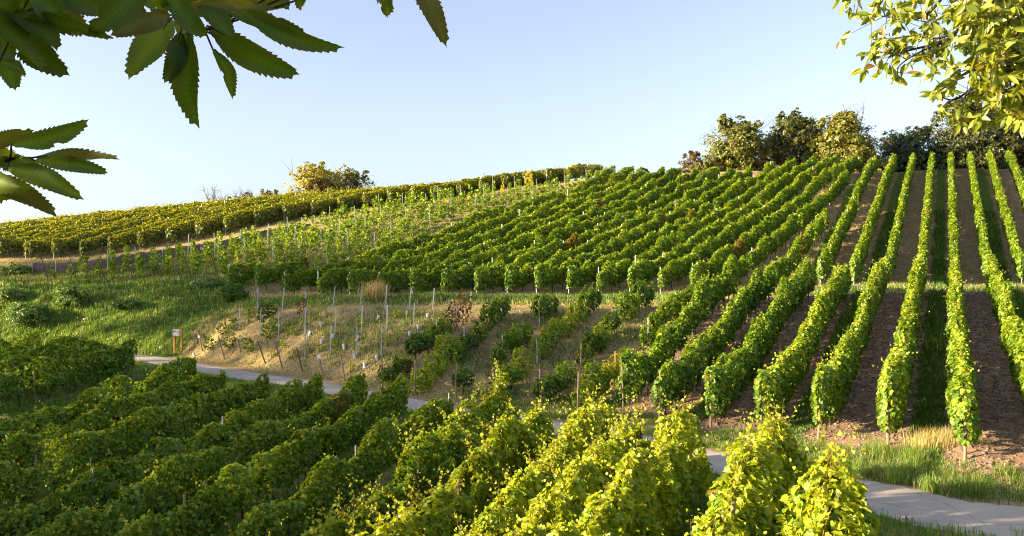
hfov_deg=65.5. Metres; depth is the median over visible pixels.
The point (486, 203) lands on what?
young vine
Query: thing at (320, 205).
vine row
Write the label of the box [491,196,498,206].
young vine
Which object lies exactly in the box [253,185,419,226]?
vine row
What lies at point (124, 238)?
vine row
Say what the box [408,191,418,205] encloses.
young vine
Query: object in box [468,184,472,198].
young vine
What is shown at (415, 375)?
trellis post
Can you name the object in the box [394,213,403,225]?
young vine
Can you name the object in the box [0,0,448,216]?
chestnut tree
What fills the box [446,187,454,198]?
young vine
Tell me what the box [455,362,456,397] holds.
trellis post
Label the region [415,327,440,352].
grapevine
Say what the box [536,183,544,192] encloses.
young vine
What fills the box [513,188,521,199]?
young vine
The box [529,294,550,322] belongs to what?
grapevine
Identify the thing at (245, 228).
young vine
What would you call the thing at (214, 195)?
bare shrub
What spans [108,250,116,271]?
young vine
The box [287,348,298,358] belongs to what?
young vine
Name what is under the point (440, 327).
grapevine
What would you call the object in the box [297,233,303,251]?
young vine
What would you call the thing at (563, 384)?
grapevine
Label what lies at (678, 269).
vine row
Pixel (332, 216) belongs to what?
young vine
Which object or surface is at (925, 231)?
vine row
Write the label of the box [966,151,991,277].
vine row
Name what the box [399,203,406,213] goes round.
young vine
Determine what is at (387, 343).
young vine
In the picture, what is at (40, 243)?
vine row
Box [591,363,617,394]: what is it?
grapevine
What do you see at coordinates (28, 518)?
vine row
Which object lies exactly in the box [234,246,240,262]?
young vine
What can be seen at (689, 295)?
grapevine
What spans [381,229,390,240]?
young vine
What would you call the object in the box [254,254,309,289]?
vine row
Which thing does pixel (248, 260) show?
young vine
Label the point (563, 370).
grapevine
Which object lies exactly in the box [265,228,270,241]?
young vine
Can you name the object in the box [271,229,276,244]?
young vine
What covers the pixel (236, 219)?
vine row
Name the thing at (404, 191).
vine row
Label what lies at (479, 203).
young vine
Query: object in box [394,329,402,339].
young vine
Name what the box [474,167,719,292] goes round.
vine row
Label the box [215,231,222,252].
young vine
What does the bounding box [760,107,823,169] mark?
tree
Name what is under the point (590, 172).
young vine
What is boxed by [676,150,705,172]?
tree
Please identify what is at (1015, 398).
soil clods
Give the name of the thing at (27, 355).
vine row
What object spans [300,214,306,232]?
young vine
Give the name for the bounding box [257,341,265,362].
leaning stake
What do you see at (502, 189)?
young vine
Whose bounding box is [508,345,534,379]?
grapevine
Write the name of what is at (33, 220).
vine row
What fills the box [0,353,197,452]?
vine row
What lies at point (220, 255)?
young vine
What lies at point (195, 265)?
young vine
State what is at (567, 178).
young vine
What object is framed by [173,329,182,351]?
information sign
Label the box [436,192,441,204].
young vine
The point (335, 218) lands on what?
young vine
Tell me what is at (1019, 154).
tree
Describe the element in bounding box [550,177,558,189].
young vine
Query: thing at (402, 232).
young vine
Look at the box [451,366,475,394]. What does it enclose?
grapevine
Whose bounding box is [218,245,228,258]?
young vine
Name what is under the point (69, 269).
young vine
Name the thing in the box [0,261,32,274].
bush
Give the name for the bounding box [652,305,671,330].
grapevine
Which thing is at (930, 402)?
alley grass
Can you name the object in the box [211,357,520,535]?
vine row
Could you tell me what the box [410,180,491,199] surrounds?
vine row
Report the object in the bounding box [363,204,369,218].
young vine
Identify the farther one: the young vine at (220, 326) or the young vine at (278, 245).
the young vine at (278, 245)
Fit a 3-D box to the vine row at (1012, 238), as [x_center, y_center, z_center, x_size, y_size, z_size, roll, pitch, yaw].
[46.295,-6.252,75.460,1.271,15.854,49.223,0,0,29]
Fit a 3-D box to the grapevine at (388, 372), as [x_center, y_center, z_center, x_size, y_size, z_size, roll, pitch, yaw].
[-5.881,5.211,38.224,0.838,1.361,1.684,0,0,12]
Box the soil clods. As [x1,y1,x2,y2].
[615,291,1023,482]
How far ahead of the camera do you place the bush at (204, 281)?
59.04 m
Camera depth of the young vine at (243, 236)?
71.16 m
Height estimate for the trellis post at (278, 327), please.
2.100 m
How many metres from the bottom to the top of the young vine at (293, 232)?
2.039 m
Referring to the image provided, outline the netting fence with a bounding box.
[31,217,310,272]
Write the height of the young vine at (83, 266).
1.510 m
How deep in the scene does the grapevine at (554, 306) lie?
44.11 m
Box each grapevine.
[376,364,400,390]
[392,355,412,375]
[404,333,426,359]
[409,367,436,394]
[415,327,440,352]
[423,352,449,381]
[428,317,452,334]
[430,332,462,368]
[443,301,460,332]
[446,336,469,360]
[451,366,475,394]
[454,288,471,324]
[458,330,479,351]
[469,320,492,341]
[478,300,504,330]
[488,375,510,394]
[491,341,508,367]
[493,293,510,322]
[499,361,524,389]
[501,328,523,354]
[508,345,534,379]
[511,322,533,346]
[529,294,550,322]
[531,327,554,360]
[532,371,562,400]
[540,317,563,349]
[542,291,558,317]
[545,371,570,395]
[552,319,572,339]
[555,360,577,384]
[560,311,580,332]
[567,300,588,323]
[570,379,597,407]
[575,343,596,365]
[578,285,594,317]
[579,360,610,398]
[582,331,606,356]
[586,282,602,311]
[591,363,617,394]
[592,321,611,344]
[600,311,621,332]
[602,352,620,380]
[612,289,639,323]
[613,346,631,374]
[620,294,642,317]
[628,278,650,309]
[637,279,655,307]
[637,324,656,348]
[644,312,661,337]
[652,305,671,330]
[656,300,680,323]
[666,291,686,317]
[672,289,689,305]
[680,288,693,302]
[685,281,696,302]
[689,275,704,293]
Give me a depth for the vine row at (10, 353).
39.75 m
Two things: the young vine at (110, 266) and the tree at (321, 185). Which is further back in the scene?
the tree at (321, 185)
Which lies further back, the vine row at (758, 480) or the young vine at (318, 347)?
the young vine at (318, 347)
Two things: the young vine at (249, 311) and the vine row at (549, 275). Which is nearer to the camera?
the young vine at (249, 311)
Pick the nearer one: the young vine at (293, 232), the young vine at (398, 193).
the young vine at (293, 232)
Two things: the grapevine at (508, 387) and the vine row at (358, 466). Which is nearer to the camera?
the vine row at (358, 466)
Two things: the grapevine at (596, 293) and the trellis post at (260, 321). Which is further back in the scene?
the trellis post at (260, 321)
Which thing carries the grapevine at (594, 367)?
on the ground at (890, 202)
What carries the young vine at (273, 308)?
on the ground at (890, 202)
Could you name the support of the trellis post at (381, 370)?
on the ground at (890, 202)
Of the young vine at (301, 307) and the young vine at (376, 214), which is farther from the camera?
the young vine at (376, 214)
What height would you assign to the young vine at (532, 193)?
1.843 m
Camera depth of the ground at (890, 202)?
43.81 m
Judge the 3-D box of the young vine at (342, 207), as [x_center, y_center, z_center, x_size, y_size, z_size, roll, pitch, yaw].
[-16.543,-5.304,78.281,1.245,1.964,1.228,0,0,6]
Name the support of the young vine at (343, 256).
on the ground at (890, 202)
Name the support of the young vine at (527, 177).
on the ground at (890, 202)
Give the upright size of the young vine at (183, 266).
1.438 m
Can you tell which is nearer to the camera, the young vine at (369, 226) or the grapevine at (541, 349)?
the grapevine at (541, 349)
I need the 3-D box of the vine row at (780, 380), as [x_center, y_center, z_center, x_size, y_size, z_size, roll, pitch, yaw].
[14.781,2.693,38.290,1.417,6.200,26.394,0,0,28]
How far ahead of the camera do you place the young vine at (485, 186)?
86.39 m
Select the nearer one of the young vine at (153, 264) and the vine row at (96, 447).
the vine row at (96, 447)
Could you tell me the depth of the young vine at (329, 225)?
72.06 m
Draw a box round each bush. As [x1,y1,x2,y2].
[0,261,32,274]
[0,285,26,301]
[0,301,53,327]
[50,284,94,307]
[107,296,142,308]
[182,277,224,288]
[216,281,250,301]
[435,292,448,301]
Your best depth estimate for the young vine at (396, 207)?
80.21 m
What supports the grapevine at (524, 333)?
on the ground at (890, 202)
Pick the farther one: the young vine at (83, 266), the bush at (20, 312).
the young vine at (83, 266)
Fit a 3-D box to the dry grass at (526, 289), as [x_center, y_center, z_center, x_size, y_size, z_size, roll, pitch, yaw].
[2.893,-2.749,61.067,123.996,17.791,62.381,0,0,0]
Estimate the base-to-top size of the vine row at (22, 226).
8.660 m
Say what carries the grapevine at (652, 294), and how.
on the ground at (890, 202)
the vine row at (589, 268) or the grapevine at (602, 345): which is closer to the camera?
the grapevine at (602, 345)
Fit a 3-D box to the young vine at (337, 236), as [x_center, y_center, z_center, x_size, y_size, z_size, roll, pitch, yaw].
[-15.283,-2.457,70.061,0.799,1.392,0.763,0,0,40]
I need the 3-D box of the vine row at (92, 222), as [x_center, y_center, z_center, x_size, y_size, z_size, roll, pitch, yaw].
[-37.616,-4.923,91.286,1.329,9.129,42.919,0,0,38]
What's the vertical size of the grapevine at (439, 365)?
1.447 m
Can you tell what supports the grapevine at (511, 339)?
on the ground at (890, 202)
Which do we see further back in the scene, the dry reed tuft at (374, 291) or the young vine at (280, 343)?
the dry reed tuft at (374, 291)
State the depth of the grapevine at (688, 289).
46.99 m
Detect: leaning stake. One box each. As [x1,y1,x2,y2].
[218,336,224,359]
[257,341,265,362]
[275,342,282,369]
[296,347,302,370]
[317,355,323,375]
[339,353,345,380]
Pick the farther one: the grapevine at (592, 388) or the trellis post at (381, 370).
the trellis post at (381, 370)
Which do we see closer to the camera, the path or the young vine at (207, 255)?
the path
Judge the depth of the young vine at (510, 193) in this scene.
82.57 m
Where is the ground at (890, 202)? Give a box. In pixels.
[0,168,1023,535]
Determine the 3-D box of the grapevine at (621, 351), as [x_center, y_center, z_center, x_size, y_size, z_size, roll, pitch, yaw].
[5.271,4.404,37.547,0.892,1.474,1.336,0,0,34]
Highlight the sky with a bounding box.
[0,0,1016,222]
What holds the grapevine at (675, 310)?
on the ground at (890, 202)
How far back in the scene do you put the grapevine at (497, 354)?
39.27 m
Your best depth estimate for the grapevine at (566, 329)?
41.40 m
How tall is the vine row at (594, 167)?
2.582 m
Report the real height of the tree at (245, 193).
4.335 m
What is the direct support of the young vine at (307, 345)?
on the ground at (890, 202)
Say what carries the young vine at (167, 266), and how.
on the ground at (890, 202)
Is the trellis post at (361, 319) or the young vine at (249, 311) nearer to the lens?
the trellis post at (361, 319)
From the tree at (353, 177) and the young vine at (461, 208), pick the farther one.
the tree at (353, 177)
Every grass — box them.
[0,169,1023,421]
[0,208,1023,407]
[0,358,1023,535]
[460,397,1023,505]
[562,349,967,479]
[889,424,986,452]
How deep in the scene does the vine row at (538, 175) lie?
91.93 m
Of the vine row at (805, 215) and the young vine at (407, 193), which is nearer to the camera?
the vine row at (805, 215)
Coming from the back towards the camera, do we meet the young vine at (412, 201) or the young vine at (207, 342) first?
the young vine at (412, 201)
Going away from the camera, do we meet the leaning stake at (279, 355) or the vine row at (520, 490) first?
the vine row at (520, 490)
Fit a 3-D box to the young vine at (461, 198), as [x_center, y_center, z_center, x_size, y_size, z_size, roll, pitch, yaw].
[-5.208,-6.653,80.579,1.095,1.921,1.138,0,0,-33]
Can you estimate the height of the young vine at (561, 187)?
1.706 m
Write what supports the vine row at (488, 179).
on the ground at (890, 202)
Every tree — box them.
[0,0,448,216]
[227,192,252,199]
[259,188,278,195]
[279,157,371,193]
[303,174,346,192]
[335,168,375,189]
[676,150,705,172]
[697,113,776,171]
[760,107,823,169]
[802,109,887,172]
[831,0,1023,137]
[877,120,948,171]
[909,96,1023,168]
[981,86,1023,167]
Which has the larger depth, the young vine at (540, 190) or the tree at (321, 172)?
the tree at (321, 172)
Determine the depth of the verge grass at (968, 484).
20.58 m
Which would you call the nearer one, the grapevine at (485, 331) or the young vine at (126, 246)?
the grapevine at (485, 331)
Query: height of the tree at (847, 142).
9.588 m
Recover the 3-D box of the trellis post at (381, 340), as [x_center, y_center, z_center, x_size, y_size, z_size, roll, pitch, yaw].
[-6.712,3.997,40.939,0.066,2.100,0.040,1,-2,0]
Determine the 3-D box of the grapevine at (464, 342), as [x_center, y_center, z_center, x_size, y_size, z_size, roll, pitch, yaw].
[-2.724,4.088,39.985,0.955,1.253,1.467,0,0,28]
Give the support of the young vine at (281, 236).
on the ground at (890, 202)
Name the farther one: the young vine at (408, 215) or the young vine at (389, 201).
the young vine at (389, 201)
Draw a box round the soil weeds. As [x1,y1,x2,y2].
[630,264,1022,455]
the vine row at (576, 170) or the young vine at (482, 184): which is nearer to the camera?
the young vine at (482, 184)
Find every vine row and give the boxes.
[0,195,257,244]
[0,195,267,257]
[0,198,224,233]
[0,199,223,236]
[0,202,192,231]
[0,204,173,226]
[0,209,118,225]
[0,210,125,225]
[0,325,41,368]
[0,329,112,393]
[0,329,137,406]
[0,330,86,373]
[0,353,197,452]
[0,368,226,482]
[0,371,270,514]
[0,372,324,535]
[3,202,187,228]
[7,206,134,225]
[23,192,285,258]
[27,373,370,535]
[51,190,298,258]
[79,190,311,254]
[107,189,339,251]
[113,375,409,535]
[136,188,384,246]
[165,187,364,242]
[195,186,394,239]
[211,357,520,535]
[220,393,453,535]
[222,184,385,234]
[225,259,257,283]
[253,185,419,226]
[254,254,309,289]
[282,165,615,296]
[282,183,436,221]
[310,183,432,214]
[316,165,634,294]
[337,183,449,209]
[343,381,560,535]
[346,166,649,292]
[361,180,455,205]
[377,166,665,294]
[386,178,476,202]
[407,386,660,535]
[409,167,681,292]
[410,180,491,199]
[423,383,620,535]
[432,175,498,200]
[439,166,699,292]
[456,175,512,194]
[462,390,713,535]
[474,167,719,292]
[478,173,538,191]
[500,169,563,188]
[503,167,735,292]
[522,166,560,184]
[533,164,752,292]
[543,165,575,181]
[565,162,591,178]
[566,161,774,292]
[584,164,603,175]
[596,157,796,293]
[615,261,740,413]
[627,155,817,291]
[636,392,845,535]
[650,261,777,417]
[657,154,840,293]
[689,156,862,281]
[702,255,815,427]
[722,169,850,281]
[744,413,880,535]
[752,263,851,425]
[770,207,829,287]
[809,258,890,438]
[816,155,878,285]
[849,153,897,284]
[872,253,929,444]
[884,152,919,277]
[916,152,935,276]
[943,254,981,459]
[947,151,961,270]
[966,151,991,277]
[982,249,1023,406]
[985,149,1023,284]
[1004,150,1023,213]
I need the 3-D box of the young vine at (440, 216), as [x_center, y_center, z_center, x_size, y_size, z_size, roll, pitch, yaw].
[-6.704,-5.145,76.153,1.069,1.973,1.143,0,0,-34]
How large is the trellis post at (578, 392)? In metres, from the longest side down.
1.862 x 0.082 x 0.082 m
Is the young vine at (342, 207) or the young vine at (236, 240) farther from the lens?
the young vine at (342, 207)
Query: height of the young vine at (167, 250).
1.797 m
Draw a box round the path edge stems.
[876,505,972,535]
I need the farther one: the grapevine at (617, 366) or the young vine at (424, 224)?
the young vine at (424, 224)
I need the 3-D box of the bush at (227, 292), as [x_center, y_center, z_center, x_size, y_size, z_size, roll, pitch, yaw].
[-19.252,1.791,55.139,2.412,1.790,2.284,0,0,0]
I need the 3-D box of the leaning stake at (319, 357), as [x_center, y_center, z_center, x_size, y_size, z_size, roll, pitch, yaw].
[-9.886,5.186,41.310,0.170,1.380,0.098,-12,-2,0]
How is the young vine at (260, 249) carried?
on the ground at (890, 202)
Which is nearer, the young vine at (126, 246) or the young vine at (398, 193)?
the young vine at (126, 246)
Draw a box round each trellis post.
[259,308,261,335]
[278,314,279,341]
[304,325,305,356]
[330,326,331,353]
[356,326,357,354]
[361,306,362,332]
[380,325,381,356]
[381,356,382,387]
[414,360,415,392]
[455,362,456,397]
[536,337,537,363]
[539,370,540,405]
[577,372,578,408]
[580,343,581,372]
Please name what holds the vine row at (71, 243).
on the ground at (890, 202)
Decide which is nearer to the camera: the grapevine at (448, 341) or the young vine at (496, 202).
the grapevine at (448, 341)
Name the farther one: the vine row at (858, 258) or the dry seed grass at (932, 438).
the vine row at (858, 258)
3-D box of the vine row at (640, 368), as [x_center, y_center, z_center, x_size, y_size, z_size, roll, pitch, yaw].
[9.146,2.797,40.678,1.175,6.694,19.588,0,0,29]
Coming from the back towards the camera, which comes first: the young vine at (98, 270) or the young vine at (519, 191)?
the young vine at (519, 191)
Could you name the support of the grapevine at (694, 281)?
on the ground at (890, 202)
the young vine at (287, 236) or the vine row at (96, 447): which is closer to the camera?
the vine row at (96, 447)
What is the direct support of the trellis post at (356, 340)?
on the ground at (890, 202)
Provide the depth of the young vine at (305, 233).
72.89 m
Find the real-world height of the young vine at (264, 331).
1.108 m
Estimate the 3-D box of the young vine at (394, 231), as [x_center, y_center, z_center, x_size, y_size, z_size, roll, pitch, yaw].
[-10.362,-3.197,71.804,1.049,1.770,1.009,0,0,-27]
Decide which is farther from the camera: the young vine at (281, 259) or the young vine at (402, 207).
the young vine at (402, 207)
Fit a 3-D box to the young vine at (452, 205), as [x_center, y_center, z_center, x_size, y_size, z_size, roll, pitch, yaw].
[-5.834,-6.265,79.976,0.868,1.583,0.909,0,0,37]
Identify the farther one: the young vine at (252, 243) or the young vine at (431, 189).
the young vine at (431, 189)
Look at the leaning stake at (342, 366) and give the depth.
40.20 m
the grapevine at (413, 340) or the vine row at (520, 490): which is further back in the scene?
the grapevine at (413, 340)
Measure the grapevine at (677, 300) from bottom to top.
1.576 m
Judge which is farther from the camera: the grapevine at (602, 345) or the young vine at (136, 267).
the young vine at (136, 267)
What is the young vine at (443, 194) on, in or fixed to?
on the ground at (890, 202)
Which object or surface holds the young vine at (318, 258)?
on the ground at (890, 202)
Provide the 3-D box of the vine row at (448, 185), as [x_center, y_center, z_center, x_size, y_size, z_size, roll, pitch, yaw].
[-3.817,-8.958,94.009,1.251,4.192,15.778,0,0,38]
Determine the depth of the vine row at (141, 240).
78.39 m
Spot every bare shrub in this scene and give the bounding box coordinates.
[202,186,228,200]
[233,188,254,197]
[841,101,864,131]
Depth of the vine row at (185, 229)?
78.72 m
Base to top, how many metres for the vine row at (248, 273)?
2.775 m
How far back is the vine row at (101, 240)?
77.78 m
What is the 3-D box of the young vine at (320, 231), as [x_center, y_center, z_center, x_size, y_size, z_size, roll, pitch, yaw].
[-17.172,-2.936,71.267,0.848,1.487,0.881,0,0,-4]
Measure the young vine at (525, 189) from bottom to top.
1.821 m
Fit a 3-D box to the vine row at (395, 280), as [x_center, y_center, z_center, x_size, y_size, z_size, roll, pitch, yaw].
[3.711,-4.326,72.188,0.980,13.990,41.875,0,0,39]
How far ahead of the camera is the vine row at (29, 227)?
84.51 m
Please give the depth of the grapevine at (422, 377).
37.01 m
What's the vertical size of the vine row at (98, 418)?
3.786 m
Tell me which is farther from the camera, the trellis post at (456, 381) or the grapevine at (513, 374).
the grapevine at (513, 374)
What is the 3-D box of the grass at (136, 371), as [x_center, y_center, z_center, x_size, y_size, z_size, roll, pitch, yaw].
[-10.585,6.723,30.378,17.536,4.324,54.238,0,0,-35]
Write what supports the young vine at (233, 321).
on the ground at (890, 202)
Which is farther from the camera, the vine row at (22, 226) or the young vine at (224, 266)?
the vine row at (22, 226)
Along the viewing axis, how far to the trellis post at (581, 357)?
38.41 m
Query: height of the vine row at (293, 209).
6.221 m
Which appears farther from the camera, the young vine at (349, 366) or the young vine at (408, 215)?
the young vine at (408, 215)
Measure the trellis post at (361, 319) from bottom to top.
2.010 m
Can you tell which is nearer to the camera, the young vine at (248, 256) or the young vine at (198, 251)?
the young vine at (248, 256)
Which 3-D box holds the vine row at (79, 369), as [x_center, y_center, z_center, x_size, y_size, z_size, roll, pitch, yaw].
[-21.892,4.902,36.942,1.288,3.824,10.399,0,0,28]
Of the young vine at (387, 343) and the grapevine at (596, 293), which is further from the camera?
the grapevine at (596, 293)
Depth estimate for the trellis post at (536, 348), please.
39.44 m
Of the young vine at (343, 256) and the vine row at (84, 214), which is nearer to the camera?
the young vine at (343, 256)
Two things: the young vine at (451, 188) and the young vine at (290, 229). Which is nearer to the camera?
the young vine at (290, 229)
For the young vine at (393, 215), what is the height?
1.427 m
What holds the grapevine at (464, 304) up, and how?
on the ground at (890, 202)
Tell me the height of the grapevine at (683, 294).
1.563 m
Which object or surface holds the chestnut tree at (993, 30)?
on the ground at (890, 202)
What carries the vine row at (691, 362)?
on the ground at (890, 202)
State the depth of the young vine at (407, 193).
84.25 m
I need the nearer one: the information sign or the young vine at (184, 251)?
the information sign
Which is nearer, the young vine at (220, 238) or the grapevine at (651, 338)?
the grapevine at (651, 338)
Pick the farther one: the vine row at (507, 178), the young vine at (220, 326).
the vine row at (507, 178)
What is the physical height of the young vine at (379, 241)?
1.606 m
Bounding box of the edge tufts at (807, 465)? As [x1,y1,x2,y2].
[138,354,1023,533]
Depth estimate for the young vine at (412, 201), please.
79.02 m
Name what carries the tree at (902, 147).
on the ground at (890, 202)
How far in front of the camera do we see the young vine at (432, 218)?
75.11 m
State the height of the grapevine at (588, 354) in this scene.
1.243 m
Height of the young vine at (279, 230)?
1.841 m
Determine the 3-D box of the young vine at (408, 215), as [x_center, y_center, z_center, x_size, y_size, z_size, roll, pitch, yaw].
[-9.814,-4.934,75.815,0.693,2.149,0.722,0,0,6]
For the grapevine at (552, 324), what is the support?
on the ground at (890, 202)
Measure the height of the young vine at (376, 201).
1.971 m
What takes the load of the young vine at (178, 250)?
on the ground at (890, 202)
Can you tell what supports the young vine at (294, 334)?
on the ground at (890, 202)
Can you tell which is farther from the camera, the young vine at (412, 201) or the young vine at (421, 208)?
the young vine at (412, 201)
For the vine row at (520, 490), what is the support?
on the ground at (890, 202)
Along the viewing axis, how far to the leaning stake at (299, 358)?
42.30 m
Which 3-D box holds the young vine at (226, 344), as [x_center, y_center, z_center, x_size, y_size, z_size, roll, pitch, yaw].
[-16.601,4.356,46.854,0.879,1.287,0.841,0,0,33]
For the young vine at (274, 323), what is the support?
on the ground at (890, 202)
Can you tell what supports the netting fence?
on the ground at (890, 202)
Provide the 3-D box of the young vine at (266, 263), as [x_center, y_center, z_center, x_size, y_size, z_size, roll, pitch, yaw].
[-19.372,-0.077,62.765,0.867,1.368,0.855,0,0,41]
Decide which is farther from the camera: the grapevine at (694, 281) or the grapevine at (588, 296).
the grapevine at (694, 281)
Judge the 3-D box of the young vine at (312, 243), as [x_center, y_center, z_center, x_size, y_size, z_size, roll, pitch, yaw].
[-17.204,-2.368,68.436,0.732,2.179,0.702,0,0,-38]
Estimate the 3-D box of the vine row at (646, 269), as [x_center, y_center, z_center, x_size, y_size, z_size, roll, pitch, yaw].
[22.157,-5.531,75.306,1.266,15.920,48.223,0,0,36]
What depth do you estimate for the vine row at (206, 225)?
79.23 m
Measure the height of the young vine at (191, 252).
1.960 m
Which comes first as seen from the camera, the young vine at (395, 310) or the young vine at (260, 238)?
the young vine at (395, 310)
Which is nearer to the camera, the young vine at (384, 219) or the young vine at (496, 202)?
the young vine at (384, 219)
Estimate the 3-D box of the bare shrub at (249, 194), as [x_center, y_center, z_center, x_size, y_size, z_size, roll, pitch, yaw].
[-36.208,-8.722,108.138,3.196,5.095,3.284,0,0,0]
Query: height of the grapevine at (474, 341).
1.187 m
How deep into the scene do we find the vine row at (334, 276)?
66.69 m
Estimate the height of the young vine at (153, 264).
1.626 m
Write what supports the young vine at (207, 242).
on the ground at (890, 202)
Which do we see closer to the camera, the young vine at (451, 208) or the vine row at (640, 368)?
the vine row at (640, 368)
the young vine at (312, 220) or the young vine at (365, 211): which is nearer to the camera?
the young vine at (312, 220)
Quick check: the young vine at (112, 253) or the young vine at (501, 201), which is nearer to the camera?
the young vine at (112, 253)
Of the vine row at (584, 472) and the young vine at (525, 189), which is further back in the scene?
the young vine at (525, 189)
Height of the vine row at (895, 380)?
6.351 m
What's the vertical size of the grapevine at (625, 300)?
2.002 m
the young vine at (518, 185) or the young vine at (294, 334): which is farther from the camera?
the young vine at (518, 185)
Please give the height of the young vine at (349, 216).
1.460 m
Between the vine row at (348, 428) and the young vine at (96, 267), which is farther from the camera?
the young vine at (96, 267)
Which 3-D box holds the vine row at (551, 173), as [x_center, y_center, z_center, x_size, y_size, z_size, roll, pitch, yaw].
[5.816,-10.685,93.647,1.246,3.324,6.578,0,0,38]
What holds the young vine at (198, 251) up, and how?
on the ground at (890, 202)
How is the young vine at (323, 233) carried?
on the ground at (890, 202)
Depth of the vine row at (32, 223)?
86.41 m
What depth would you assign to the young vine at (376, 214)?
75.37 m
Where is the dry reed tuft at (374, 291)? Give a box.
[356,277,393,299]
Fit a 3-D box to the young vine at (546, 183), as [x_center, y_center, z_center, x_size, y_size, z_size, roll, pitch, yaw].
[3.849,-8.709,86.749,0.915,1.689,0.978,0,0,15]
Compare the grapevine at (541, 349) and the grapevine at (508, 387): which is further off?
the grapevine at (541, 349)
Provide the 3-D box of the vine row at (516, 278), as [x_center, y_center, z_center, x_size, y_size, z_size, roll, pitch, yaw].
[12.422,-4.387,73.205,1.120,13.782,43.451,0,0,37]
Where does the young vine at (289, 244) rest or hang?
on the ground at (890, 202)
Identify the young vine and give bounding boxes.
[49,263,56,277]
[65,261,77,274]
[78,255,90,274]
[81,263,86,277]
[94,254,101,270]
[95,263,101,275]
[107,261,114,279]
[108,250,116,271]
[121,245,129,264]
[122,248,130,269]
[134,255,143,278]
[148,250,162,267]
[148,257,159,271]
[164,255,171,276]
[165,248,169,263]
[174,245,186,259]
[179,246,186,266]
[180,257,184,271]
[188,254,203,275]
[189,247,199,261]
[189,248,195,266]
[202,240,213,255]
[203,246,210,264]
[203,336,216,349]
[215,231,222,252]
[216,322,226,337]
[217,251,228,264]
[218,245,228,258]
[218,259,229,277]
[221,331,236,347]
[226,317,238,332]
[228,235,234,249]
[229,238,241,257]
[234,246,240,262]
[239,227,248,241]
[239,232,250,247]
[241,239,250,251]
[241,337,254,351]
[243,241,256,255]
[243,249,255,262]
[243,304,255,322]
[244,258,256,272]
[250,227,262,241]
[253,244,266,263]
[257,234,263,251]
[257,302,270,322]
[261,324,271,337]
[262,259,270,268]
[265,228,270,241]
[265,299,277,317]
[268,317,279,331]
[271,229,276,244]
[272,237,279,249]
[273,243,283,256]
[274,251,286,263]
[276,221,286,235]
[279,227,290,241]
[279,338,287,348]
[283,233,292,248]
[285,242,293,252]
[285,245,299,261]
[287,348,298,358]
[288,221,299,233]
[289,325,297,335]
[290,222,302,237]
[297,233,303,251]
[297,298,306,317]
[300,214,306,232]
[300,244,306,256]
[302,224,306,238]
[303,343,311,353]
[306,226,316,239]
[307,228,315,249]
[310,215,315,226]
[313,255,321,266]
[314,342,323,352]
[316,227,324,239]
[318,211,328,225]
[320,227,334,244]
[321,237,334,257]
[326,220,338,235]
[327,213,333,231]
[327,247,340,262]
[333,208,342,222]
[334,232,342,243]
[335,239,343,250]
[336,209,342,228]
[339,204,350,219]
[340,220,349,233]
[340,247,349,259]
[341,224,351,239]
[345,361,354,372]
[346,214,353,224]
[348,218,355,232]
[348,231,359,251]
[352,221,364,235]
[352,246,361,255]
[353,209,362,220]
[355,315,364,326]
[358,229,369,243]
[358,238,371,253]
[362,218,366,227]
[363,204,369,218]
[365,219,371,235]
[369,210,380,224]
[370,198,374,212]
[373,204,382,215]
[374,195,384,209]
[375,237,384,248]
[376,216,382,233]
[381,205,386,224]
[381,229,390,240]
[382,201,391,212]
[382,231,395,248]
[383,336,392,346]
[384,219,392,230]
[386,196,393,206]
[389,209,396,221]
[391,198,399,210]
[391,223,401,237]
[393,309,400,317]
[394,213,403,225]
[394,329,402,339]
[396,192,401,203]
[396,228,408,242]
[397,218,409,231]
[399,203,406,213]
[405,190,415,202]
[406,205,412,224]
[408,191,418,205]
[409,199,413,215]
[411,218,418,230]
[414,203,425,219]
[417,196,428,213]
[420,216,428,228]
[423,206,431,216]
[428,210,437,222]
[429,186,434,204]
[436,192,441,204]
[436,204,447,218]
[442,188,447,205]
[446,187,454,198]
[447,190,456,203]
[447,206,455,219]
[449,198,458,212]
[455,193,464,206]
[456,204,464,214]
[465,199,474,211]
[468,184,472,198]
[471,189,482,200]
[473,200,481,211]
[478,182,483,195]
[480,196,488,208]
[483,188,491,199]
[484,182,489,192]
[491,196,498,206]
[499,192,507,203]
[500,183,504,196]
[507,189,515,204]
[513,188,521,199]
[515,179,521,190]
[521,184,530,196]
[521,192,530,204]
[524,170,530,186]
[529,191,537,198]
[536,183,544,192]
[537,189,544,194]
[543,180,550,191]
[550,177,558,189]
[555,184,564,192]
[565,174,571,182]
[572,178,579,186]
[585,170,592,179]
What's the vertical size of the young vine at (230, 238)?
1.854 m
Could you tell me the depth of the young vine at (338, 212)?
75.39 m
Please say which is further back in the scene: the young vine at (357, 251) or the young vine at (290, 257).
the young vine at (357, 251)
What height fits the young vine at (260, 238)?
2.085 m
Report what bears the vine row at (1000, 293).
on the ground at (890, 202)
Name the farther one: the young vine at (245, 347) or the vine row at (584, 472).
the young vine at (245, 347)
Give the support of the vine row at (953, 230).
on the ground at (890, 202)
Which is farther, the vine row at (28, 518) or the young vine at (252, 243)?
the young vine at (252, 243)
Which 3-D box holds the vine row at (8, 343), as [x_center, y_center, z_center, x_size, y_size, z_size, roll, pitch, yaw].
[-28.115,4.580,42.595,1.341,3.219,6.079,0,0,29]
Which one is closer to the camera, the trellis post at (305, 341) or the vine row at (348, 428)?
the vine row at (348, 428)
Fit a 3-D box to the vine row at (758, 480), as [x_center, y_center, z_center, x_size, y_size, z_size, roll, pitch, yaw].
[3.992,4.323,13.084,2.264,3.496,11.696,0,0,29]
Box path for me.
[126,354,1023,535]
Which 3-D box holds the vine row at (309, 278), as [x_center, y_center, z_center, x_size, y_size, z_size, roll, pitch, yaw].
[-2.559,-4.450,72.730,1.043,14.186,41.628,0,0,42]
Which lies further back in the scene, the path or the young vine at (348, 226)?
the young vine at (348, 226)

